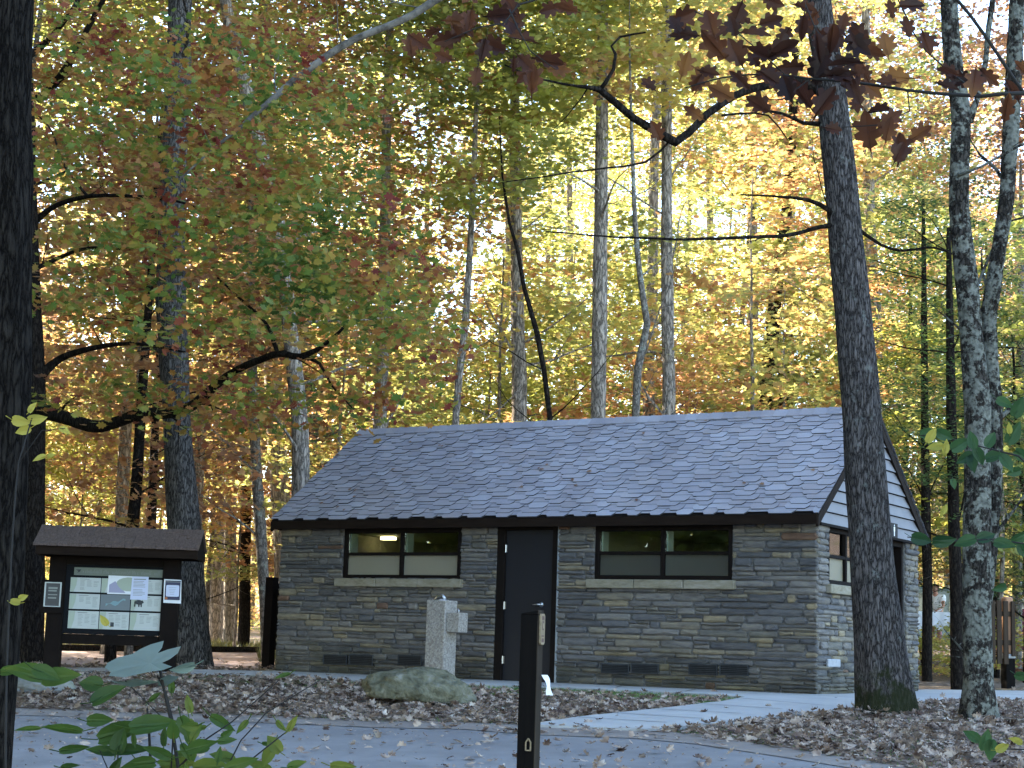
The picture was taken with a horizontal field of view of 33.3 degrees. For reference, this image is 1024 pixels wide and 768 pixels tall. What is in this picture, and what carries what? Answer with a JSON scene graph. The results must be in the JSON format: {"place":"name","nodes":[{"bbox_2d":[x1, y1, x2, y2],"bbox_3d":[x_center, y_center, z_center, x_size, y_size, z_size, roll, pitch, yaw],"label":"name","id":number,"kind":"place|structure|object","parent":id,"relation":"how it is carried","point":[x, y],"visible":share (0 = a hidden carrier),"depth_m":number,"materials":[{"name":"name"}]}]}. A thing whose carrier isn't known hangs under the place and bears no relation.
{"place":"outdoors","nodes":[
{"label":"outdoors","id":0,"kind":"place"},
{"bbox_2d":[12,715,848,767],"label":"asphalt road","id":1,"kind":"structure","parent":0,"point":[433,754],"depth_m":14.14,"materials":[{"name":"asphalt"}]},
{"bbox_2d":[15,708,904,767],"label":"road shoulder","id":2,"kind":"object","parent":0,"point":[763,749],"visible":0.74,"depth_m":15.85},
{"bbox_2d":[16,476,1023,767],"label":"forest ground","id":3,"kind":"structure","parent":0,"point":[940,682],"depth_m":18.15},
{"bbox_2d":[0,0,33,767],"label":"oak tree","id":4,"kind":"object","parent":3,"relation":"on","point":[16,147],"visible":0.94,"depth_m":7.24,"materials":[{"name":"brown plant"}]},
{"bbox_2d":[17,677,75,692],"bbox_3d":[-5.680,3.576,20.538,0.930,0.224,0.631,5,-9,-5],"label":"boulder","id":5,"kind":"object","parent":3,"relation":"on","point":[25,685],"visible":0.22,"depth_m":20.27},
{"bbox_2d":[4,402,109,767],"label":"sapling","id":6,"kind":"object","parent":3,"relation":"on","point":[21,422],"visible":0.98,"depth_m":5.00,"materials":[{"name":"yellow"}]},
{"bbox_2d":[45,340,141,572],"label":"forest tree","id":7,"kind":"object","parent":3,"relation":"on","point":[78,490],"visible":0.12,"depth_m":45.94,"materials":[{"name":"orange plant"}]},
{"bbox_2d":[41,262,150,525],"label":"forest tree","id":8,"kind":"object","parent":3,"relation":"on","point":[53,438],"visible":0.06,"depth_m":44.14,"materials":[{"name":"orange plant"}]},
{"bbox_2d":[39,244,152,523],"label":"forest tree","id":9,"kind":"object","parent":3,"relation":"on","point":[62,340],"visible":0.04,"depth_m":51.07,"materials":[{"name":"orange plant"}]},
{"bbox_2d":[45,370,164,579],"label":"forest tree","id":10,"kind":"object","parent":3,"relation":"on","point":[60,496],"visible":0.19,"depth_m":43.81,"materials":[{"name":"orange plant"}]},
{"bbox_2d":[32,0,196,274],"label":"forest tree","id":11,"kind":"object","parent":3,"relation":"on","point":[37,29],"visible":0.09,"depth_m":36.48,"materials":[{"name":"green plant"}]},
{"bbox_2d":[33,0,199,207],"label":"forest tree","id":12,"kind":"object","parent":3,"relation":"on","point":[76,103],"visible":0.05,"depth_m":42.95,"materials":[{"name":"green plant"}]},
{"bbox_2d":[45,330,212,525],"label":"forest tree","id":13,"kind":"object","parent":3,"relation":"on","point":[101,415],"visible":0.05,"depth_m":49.98,"materials":[{"name":"orange plant"}]},
{"bbox_2d":[39,202,221,525],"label":"forest tree","id":14,"kind":"object","parent":3,"relation":"on","point":[81,328],"visible":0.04,"depth_m":49.49,"materials":[{"name":"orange plant"}]},
{"bbox_2d":[61,651,258,668],"bbox_3d":[-9.417,5.792,36.702,7.926,0.170,22.011,3,-9,-8],"label":"gravel pad","id":15,"kind":"object","parent":3,"relation":"on","point":[232,658],"visible":0.21,"depth_m":36.28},
{"bbox_2d":[62,644,259,651],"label":"log kerb","id":16,"kind":"structure","parent":15,"relation":"on","point":[71,647],"depth_m":43.35,"materials":[{"name":"brown wood"}]},
{"bbox_2d":[110,0,213,669],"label":"oak tree","id":17,"kind":"object","parent":3,"relation":"on","point":[183,512],"visible":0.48,"depth_m":27.54,"materials":[{"name":"grey plant"}]},
{"bbox_2d":[77,365,251,573],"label":"forest tree","id":18,"kind":"object","parent":3,"relation":"on","point":[161,513],"visible":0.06,"depth_m":54.89,"materials":[{"name":"orange plant"}]},
{"bbox_2d":[0,641,355,767],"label":"sapling","id":19,"kind":"object","parent":3,"relation":"on","point":[114,736],"visible":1,"depth_m":3.51,"materials":[{"name":"green"}]},
{"bbox_2d":[36,58,338,646],"bbox_3d":[-7.234,-0.368,35.429,7.225,12.482,7.219,2,-9,0],"label":"forest tree","id":20,"kind":"object","parent":3,"relation":"on","point":[154,421],"visible":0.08,"depth_m":35.00,"materials":[{"name":"orange plant"}]},
{"bbox_2d":[35,0,350,653],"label":"forest tree","id":21,"kind":"object","parent":3,"relation":"on","point":[125,451],"visible":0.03,"depth_m":39.49,"materials":[{"name":"brown plant"}]},
{"bbox_2d":[32,0,355,655],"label":"forest tree","id":22,"kind":"object","parent":3,"relation":"on","point":[220,82],"visible":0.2,"depth_m":33.41,"materials":[{"name":"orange plant"}]},
{"bbox_2d":[32,79,363,662],"bbox_3d":[-6.380,-0.188,30.491,7.463,10.714,7.674,2,-9,0],"label":"forest tree","id":23,"kind":"object","parent":3,"relation":"on","point":[143,364],"visible":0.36,"depth_m":30.01,"materials":[{"name":"orange plant"}]},
{"bbox_2d":[155,212,270,642],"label":"forest tree","id":24,"kind":"object","parent":3,"relation":"on","point":[228,617],"visible":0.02,"depth_m":59.35,"materials":[{"name":"brown plant"}]},
{"bbox_2d":[123,227,311,621],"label":"forest tree","id":25,"kind":"object","parent":3,"relation":"on","point":[208,585],"visible":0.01,"depth_m":56.52,"materials":[{"name":"orange plant"}]},
{"bbox_2d":[114,118,334,641],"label":"forest tree","id":26,"kind":"object","parent":3,"relation":"on","point":[216,617],"visible":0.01,"depth_m":61.29,"materials":[{"name":"brown plant"}]},
{"bbox_2d":[91,0,367,582],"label":"forest tree","id":27,"kind":"object","parent":3,"relation":"on","point":[277,496],"visible":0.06,"depth_m":37.99,"materials":[{"name":"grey plant"}]},
{"bbox_2d":[72,0,408,526],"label":"forest tree","id":28,"kind":"object","parent":3,"relation":"on","point":[200,487],"visible":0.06,"depth_m":38.39,"materials":[{"name":"green plant"}]},
{"bbox_2d":[148,361,334,646],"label":"forest tree","id":29,"kind":"object","parent":3,"relation":"on","point":[237,578],"visible":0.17,"depth_m":47.54,"materials":[{"name":"orange plant"}]},
{"bbox_2d":[149,253,346,646],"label":"forest tree","id":30,"kind":"object","parent":3,"relation":"on","point":[244,617],"visible":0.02,"depth_m":51.49,"materials":[{"name":"brown plant"}]},
{"bbox_2d":[32,0,464,660],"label":"forest tree","id":31,"kind":"object","parent":3,"relation":"on","point":[260,532],"visible":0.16,"depth_m":34.02,"materials":[{"name":"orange plant"}]},
{"bbox_2d":[19,0,505,663],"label":"oak tree","id":32,"kind":"object","parent":3,"relation":"on","point":[359,288],"visible":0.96,"depth_m":21.98,"materials":[{"name":"green plant"}]},
{"bbox_2d":[173,0,442,179],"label":"oak limb","id":33,"kind":"object","parent":32,"relation":"attached to","point":[356,38],"visible":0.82,"depth_m":21.85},
{"bbox_2d":[261,577,279,668],"bbox_3d":[-3.563,4.142,28.889,1.720,1.742,0.400,-3,-10,28],"label":"privacy screen","id":34,"kind":"object","parent":3,"relation":"on","point":[270,625],"visible":0.19,"depth_m":29.14,"materials":[{"name":"brown paint"}]},
{"bbox_2d":[34,0,511,497],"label":"forest tree","id":35,"kind":"object","parent":3,"relation":"on","point":[298,439],"visible":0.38,"depth_m":30.40,"materials":[{"name":"grey plant"}]},
{"bbox_2d":[193,327,389,588],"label":"forest tree","id":36,"kind":"object","parent":3,"relation":"on","point":[251,544],"visible":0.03,"depth_m":51.25,"materials":[{"name":"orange plant"}]},
{"bbox_2d":[186,60,440,478],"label":"forest tree","id":37,"kind":"object","parent":3,"relation":"on","point":[310,327],"visible":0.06,"depth_m":44.42,"materials":[{"name":"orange plant"}]},
{"bbox_2d":[192,276,449,581],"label":"forest tree","id":38,"kind":"object","parent":3,"relation":"on","point":[270,559],"visible":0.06,"depth_m":44.25,"materials":[{"name":"orange plant"}]},
{"bbox_2d":[195,190,455,459],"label":"forest tree","id":39,"kind":"object","parent":3,"relation":"on","point":[323,432],"visible":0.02,"depth_m":47.31,"materials":[{"name":"orange plant"}]},
{"bbox_2d":[189,214,494,591],"bbox_3d":[-3.621,1.236,35.534,6.370,9.602,6.772,1,-9,4],"label":"forest tree","id":40,"kind":"object","parent":3,"relation":"on","point":[283,443],"visible":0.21,"depth_m":35.14,"materials":[{"name":"yellow plant"}]},
{"bbox_2d":[288,0,461,383],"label":"forest tree","id":41,"kind":"object","parent":3,"relation":"on","point":[393,141],"visible":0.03,"depth_m":68.00,"materials":[{"name":"green plant"}]},
{"bbox_2d":[210,0,567,469],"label":"forest tree","id":42,"kind":"object","parent":3,"relation":"on","point":[385,180],"visible":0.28,"depth_m":34.68,"materials":[{"name":"green plant"}]},
{"bbox_2d":[283,245,496,449],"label":"forest tree","id":43,"kind":"object","parent":3,"relation":"on","point":[426,362],"visible":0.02,"depth_m":53.82,"materials":[{"name":"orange plant"}]},
{"bbox_2d":[361,667,476,703],"bbox_3d":[-1.020,3.315,18.957,1.285,0.378,0.813,7,-9,-8],"label":"boulder","id":44,"kind":"object","parent":3,"relation":"on","point":[426,684],"visible":0.86,"depth_m":18.65,"materials":[{"name":"stone"}]},
{"bbox_2d":[309,0,566,424],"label":"forest tree","id":45,"kind":"object","parent":3,"relation":"on","point":[426,226],"visible":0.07,"depth_m":49.73,"materials":[{"name":"green plant"}]},
{"bbox_2d":[345,316,580,444],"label":"forest tree","id":46,"kind":"object","parent":3,"relation":"on","point":[495,401],"visible":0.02,"depth_m":52.15,"materials":[{"name":"yellow plant"}]},
{"bbox_2d":[317,237,633,456],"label":"forest tree","id":47,"kind":"object","parent":3,"relation":"on","point":[530,386],"visible":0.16,"depth_m":40.86,"materials":[{"name":"yellow plant"}]},
{"bbox_2d":[333,0,644,427],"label":"forest tree","id":48,"kind":"object","parent":3,"relation":"on","point":[463,338],"visible":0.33,"depth_m":33.84,"materials":[{"name":"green plant"}]},
{"bbox_2d":[339,0,662,421],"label":"forest tree","id":49,"kind":"object","parent":3,"relation":"on","point":[519,377],"visible":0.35,"depth_m":36.03,"materials":[{"name":"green plant"}]},
{"bbox_2d":[362,0,641,421],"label":"forest tree","id":50,"kind":"object","parent":3,"relation":"on","point":[507,239],"visible":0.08,"depth_m":48.89,"materials":[{"name":"yellow plant"}]},
{"bbox_2d":[325,0,682,420],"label":"forest tree","id":51,"kind":"object","parent":3,"relation":"on","point":[546,89],"visible":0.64,"depth_m":32.05,"materials":[{"name":"green plant"}]},
{"bbox_2d":[319,153,700,460],"bbox_3d":[-0.515,0.486,38.466,9.266,12.268,9.558,-1,-9,16],"label":"forest tree","id":52,"kind":"object","parent":3,"relation":"on","point":[539,303],"visible":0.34,"depth_m":38.35,"materials":[{"name":"yellow plant"}]},
{"bbox_2d":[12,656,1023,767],"bbox_3d":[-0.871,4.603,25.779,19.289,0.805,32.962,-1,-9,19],"label":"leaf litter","id":53,"kind":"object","parent":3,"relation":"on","point":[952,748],"visible":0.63,"depth_m":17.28,"materials":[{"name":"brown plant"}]},
{"bbox_2d":[516,610,544,767],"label":"marker post","id":54,"kind":"object","parent":3,"relation":"on","point":[532,637],"visible":1,"depth_m":8.34,"materials":[{"name":"black wood"}]},
{"bbox_2d":[433,20,648,420],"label":"forest tree","id":55,"kind":"object","parent":3,"relation":"on","point":[548,256],"visible":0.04,"depth_m":74.69,"materials":[{"name":"yellow plant"}]},
{"bbox_2d":[478,123,643,350],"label":"forest tree","id":56,"kind":"object","parent":3,"relation":"on","point":[574,230],"visible":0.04,"depth_m":89.63,"materials":[{"name":"yellow plant"}]},
{"bbox_2d":[444,11,680,388],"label":"forest tree","id":57,"kind":"object","parent":3,"relation":"on","point":[570,196],"visible":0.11,"depth_m":64.43,"materials":[{"name":"yellow plant"}]},
{"bbox_2d":[439,208,702,420],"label":"forest tree","id":58,"kind":"object","parent":3,"relation":"on","point":[562,248],"visible":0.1,"depth_m":50.71,"materials":[{"name":"yellow plant"}]},
{"bbox_2d":[450,275,704,423],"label":"forest tree","id":59,"kind":"object","parent":3,"relation":"on","point":[470,368],"visible":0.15,"depth_m":44.99,"materials":[{"name":"yellow plant"}]},
{"bbox_2d":[270,407,928,693],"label":"restroom building","id":60,"kind":"structure","parent":3,"relation":"on","point":[698,564],"depth_m":24.13,"materials":[{"name":"stone"}]},
{"bbox_2d":[343,528,461,578],"bbox_3d":[-1.570,2.482,25.315,2.098,0.797,0.242,-3,-10,31],"label":"window frame","id":61,"kind":"structure","parent":60,"relation":"in","point":[406,563],"depth_m":25.25,"materials":[{"name":"brown paint"}]},
{"bbox_2d":[502,530,552,681],"bbox_3d":[0.203,3.105,23.987,0.808,2.111,0.132,-3,-10,31],"label":"door","id":62,"kind":"structure","parent":60,"relation":"in","point":[529,553],"depth_m":24.04,"materials":[{"name":"black metal"}]},
{"bbox_2d":[595,525,732,579],"bbox_3d":[2.080,2.252,23.119,2.046,0.781,0.242,-3,-10,31],"label":"window frame","id":63,"kind":"structure","parent":60,"relation":"in","point":[665,564],"depth_m":23.03,"materials":[{"name":"brown paint"}]},
{"bbox_2d":[827,527,850,585],"bbox_3d":[4.429,2.292,22.840,0.082,0.800,1.407,-3,-10,31],"label":"window frame","id":64,"kind":"structure","parent":60,"relation":"in","point":[839,558],"depth_m":22.68,"materials":[{"name":"brown paint"}]},
{"bbox_2d":[494,29,721,392],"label":"forest tree","id":65,"kind":"object","parent":3,"relation":"on","point":[581,194],"visible":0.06,"depth_m":72.13,"materials":[{"name":"yellow plant"}]},
{"bbox_2d":[442,0,779,418],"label":"forest tree","id":66,"kind":"object","parent":3,"relation":"on","point":[599,314],"visible":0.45,"depth_m":33.16,"materials":[{"name":"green plant"}]},
{"bbox_2d":[506,0,797,415],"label":"forest tree","id":67,"kind":"object","parent":3,"relation":"on","point":[662,96],"visible":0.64,"depth_m":32.14,"materials":[{"name":"yellow plant"}]},
{"bbox_2d":[551,270,761,413],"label":"forest tree","id":68,"kind":"object","parent":3,"relation":"on","point":[678,346],"visible":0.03,"depth_m":52.00,"materials":[{"name":"yellow plant"}]},
{"bbox_2d":[525,0,789,415],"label":"forest tree","id":69,"kind":"object","parent":3,"relation":"on","point":[652,197],"visible":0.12,"depth_m":44.79,"materials":[{"name":"plant"}]},
{"bbox_2d":[522,0,806,414],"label":"forest tree","id":70,"kind":"object","parent":3,"relation":"on","point":[667,352],"visible":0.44,"depth_m":34.47,"materials":[{"name":"yellow plant"}]},
{"bbox_2d":[549,1,799,413],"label":"forest tree","id":71,"kind":"object","parent":3,"relation":"on","point":[628,177],"visible":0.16,"depth_m":57.63,"materials":[{"name":"yellow plant"}]},
{"bbox_2d":[608,331,783,417],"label":"forest tree","id":72,"kind":"object","parent":3,"relation":"on","point":[731,382],"visible":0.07,"depth_m":41.63,"materials":[{"name":"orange plant"}]},
{"bbox_2d":[631,1,790,408],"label":"forest tree","id":73,"kind":"object","parent":3,"relation":"on","point":[709,215],"visible":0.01,"depth_m":61.56,"materials":[{"name":"yellow plant"}]},
{"bbox_2d":[400,0,1023,171],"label":"oak tree","id":74,"kind":"object","parent":3,"relation":"on","point":[827,41],"visible":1,"depth_m":7.25,"materials":[{"name":"brown plant"}]},
{"bbox_2d":[454,0,986,716],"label":"oak tree","id":75,"kind":"object","parent":3,"relation":"on","point":[882,676],"visible":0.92,"depth_m":18.24,"materials":[{"name":"brown plant"}]},
{"bbox_2d":[658,148,818,336],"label":"forest tree","id":76,"kind":"object","parent":3,"relation":"on","point":[731,223],"visible":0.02,"depth_m":86.18,"materials":[{"name":"yellow plant"}]},
{"bbox_2d":[608,2,880,403],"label":"forest tree","id":77,"kind":"object","parent":3,"relation":"on","point":[719,225],"visible":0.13,"depth_m":51.73,"materials":[{"name":"yellow plant"}]},
{"bbox_2d":[563,107,945,565],"bbox_3d":[5.149,0.221,36.482,8.287,12.492,8.811,2,-9,-3],"label":"forest tree","id":78,"kind":"object","parent":3,"relation":"on","point":[684,273],"visible":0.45,"depth_m":36.48,"materials":[{"name":"yellow plant"}]},
{"bbox_2d":[613,0,906,406],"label":"forest tree","id":79,"kind":"object","parent":3,"relation":"on","point":[692,139],"visible":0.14,"depth_m":47.70,"materials":[{"name":"yellow plant"}]},
{"bbox_2d":[655,240,921,583],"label":"forest tree","id":80,"kind":"object","parent":3,"relation":"on","point":[746,321],"visible":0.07,"depth_m":48.72,"materials":[{"name":"yellow plant"}]},
{"bbox_2d":[643,239,936,582],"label":"forest tree","id":81,"kind":"object","parent":3,"relation":"on","point":[816,349],"visible":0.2,"depth_m":43.52,"materials":[{"name":"yellow plant"}]},
{"bbox_2d":[673,0,940,410],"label":"forest tree","id":82,"kind":"object","parent":3,"relation":"on","point":[794,110],"visible":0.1,"depth_m":46.17,"materials":[{"name":"yellow plant"}]},
{"bbox_2d":[677,1,944,398],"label":"forest tree","id":83,"kind":"object","parent":3,"relation":"on","point":[889,27],"visible":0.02,"depth_m":58.77,"materials":[{"name":"yellow plant"}]},
{"bbox_2d":[676,118,1005,464],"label":"forest tree","id":84,"kind":"object","parent":3,"relation":"on","point":[801,244],"visible":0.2,"depth_m":45.51,"materials":[{"name":"yellow plant"}]},
{"bbox_2d":[707,0,1021,474],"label":"forest tree","id":85,"kind":"object","parent":3,"relation":"on","point":[866,6],"visible":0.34,"depth_m":39.05,"materials":[{"name":"yellow plant"}]},
{"bbox_2d":[732,61,1001,385],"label":"forest tree","id":86,"kind":"object","parent":3,"relation":"on","point":[926,190],"visible":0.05,"depth_m":58.62,"materials":[{"name":"yellow plant"}]},
{"bbox_2d":[817,220,963,534],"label":"forest tree","id":87,"kind":"object","parent":3,"relation":"on","point":[909,293],"visible":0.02,"depth_m":53.28,"materials":[{"name":"yellow plant"}]},
{"bbox_2d":[789,52,1023,681],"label":"forest tree","id":88,"kind":"object","parent":3,"relation":"on","point":[925,491],"visible":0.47,"depth_m":34.14,"materials":[{"name":"yellow plant"}]},
{"bbox_2d":[806,105,1023,689],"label":"forest tree","id":89,"kind":"object","parent":3,"relation":"on","point":[954,513],"visible":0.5,"depth_m":29.24,"materials":[{"name":"yellow plant"}]},
{"bbox_2d":[806,22,1023,517],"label":"forest tree","id":90,"kind":"object","parent":3,"relation":"on","point":[980,151],"visible":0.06,"depth_m":69.05,"materials":[{"name":"yellow plant"}]},
{"bbox_2d":[824,300,1012,576],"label":"forest tree","id":91,"kind":"object","parent":3,"relation":"on","point":[946,565],"visible":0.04,"depth_m":54.60,"materials":[{"name":"yellow plant"}]},
{"bbox_2d":[827,199,1023,653],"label":"forest tree","id":92,"kind":"object","parent":3,"relation":"on","point":[1009,250],"visible":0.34,"depth_m":35.01,"materials":[{"name":"yellow plant"}]},
{"bbox_2d":[836,190,1023,605],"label":"forest tree","id":93,"kind":"object","parent":3,"relation":"on","point":[1018,306],"visible":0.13,"depth_m":37.86,"materials":[{"name":"yellow plant"}]},
{"bbox_2d":[880,0,1023,673],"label":"forest tree","id":94,"kind":"object","parent":3,"relation":"on","point":[978,42],"visible":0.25,"depth_m":41.27,"materials":[{"name":"yellow plant"}]},
{"bbox_2d":[882,335,1023,682],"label":"forest tree","id":95,"kind":"object","parent":3,"relation":"on","point":[1020,477],"visible":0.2,"depth_m":35.06,"materials":[{"name":"green plant"}]},
{"bbox_2d":[899,27,1023,321],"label":"forest tree","id":96,"kind":"object","parent":3,"relation":"on","point":[989,212],"visible":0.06,"depth_m":80.38,"materials":[{"name":"yellow plant"}]},
{"bbox_2d":[900,313,1023,677],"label":"forest tree","id":97,"kind":"object","parent":3,"relation":"on","point":[996,673],"visible":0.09,"depth_m":38.75,"materials":[{"name":"green plant"}]},
{"bbox_2d":[905,394,1023,760],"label":"sapling","id":98,"kind":"object","parent":3,"relation":"on","point":[989,746],"visible":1,"depth_m":5.94,"materials":[{"name":"green"}]},
{"bbox_2d":[918,0,1023,720],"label":"maple tree","id":99,"kind":"object","parent":3,"relation":"on","point":[984,414],"visible":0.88,"depth_m":17.95,"materials":[{"name":"grey plant"}]},
{"bbox_2d":[991,597,1015,688],"bbox_3d":[8.465,4.558,30.097,0.780,1.650,0.240,4,-9,-16],"label":"privacy screen","id":100,"kind":"object","parent":3,"relation":"on","point":[1004,614],"visible":0.81,"depth_m":30.06,"materials":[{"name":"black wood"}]},
{"bbox_2d":[38,140,1018,631],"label":"distant wood","id":101,"kind":"object","parent":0,"point":[256,610],"depth_m":99.17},
{"bbox_2d":[33,0,1023,538],"label":"sky","id":102,"kind":"structure","parent":0,"point":[983,20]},
{"bbox_2d":[65,667,1023,730],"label":"concrete walk","id":103,"kind":"structure","parent":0,"point":[739,709],"depth_m":19.01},
{"bbox_2d":[33,524,206,671],"bbox_3d":[-5.643,3.143,24.543,2.319,2.186,0.949,2,-9,-3],"label":"notice board","id":104,"kind":"object","parent":103,"relation":"on","point":[125,582],"visible":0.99,"depth_m":24.51,"materials":[{"name":"brown paint"}]},
{"bbox_2d":[425,594,467,674],"bbox_3d":[-0.868,3.433,22.884,0.500,1.241,0.300,-4,-10,32],"label":"drinking fountain","id":105,"kind":"object","parent":103,"relation":"on","point":[445,621],"visible":0.87,"depth_m":22.82,"materials":[{"name":"grey stone"}]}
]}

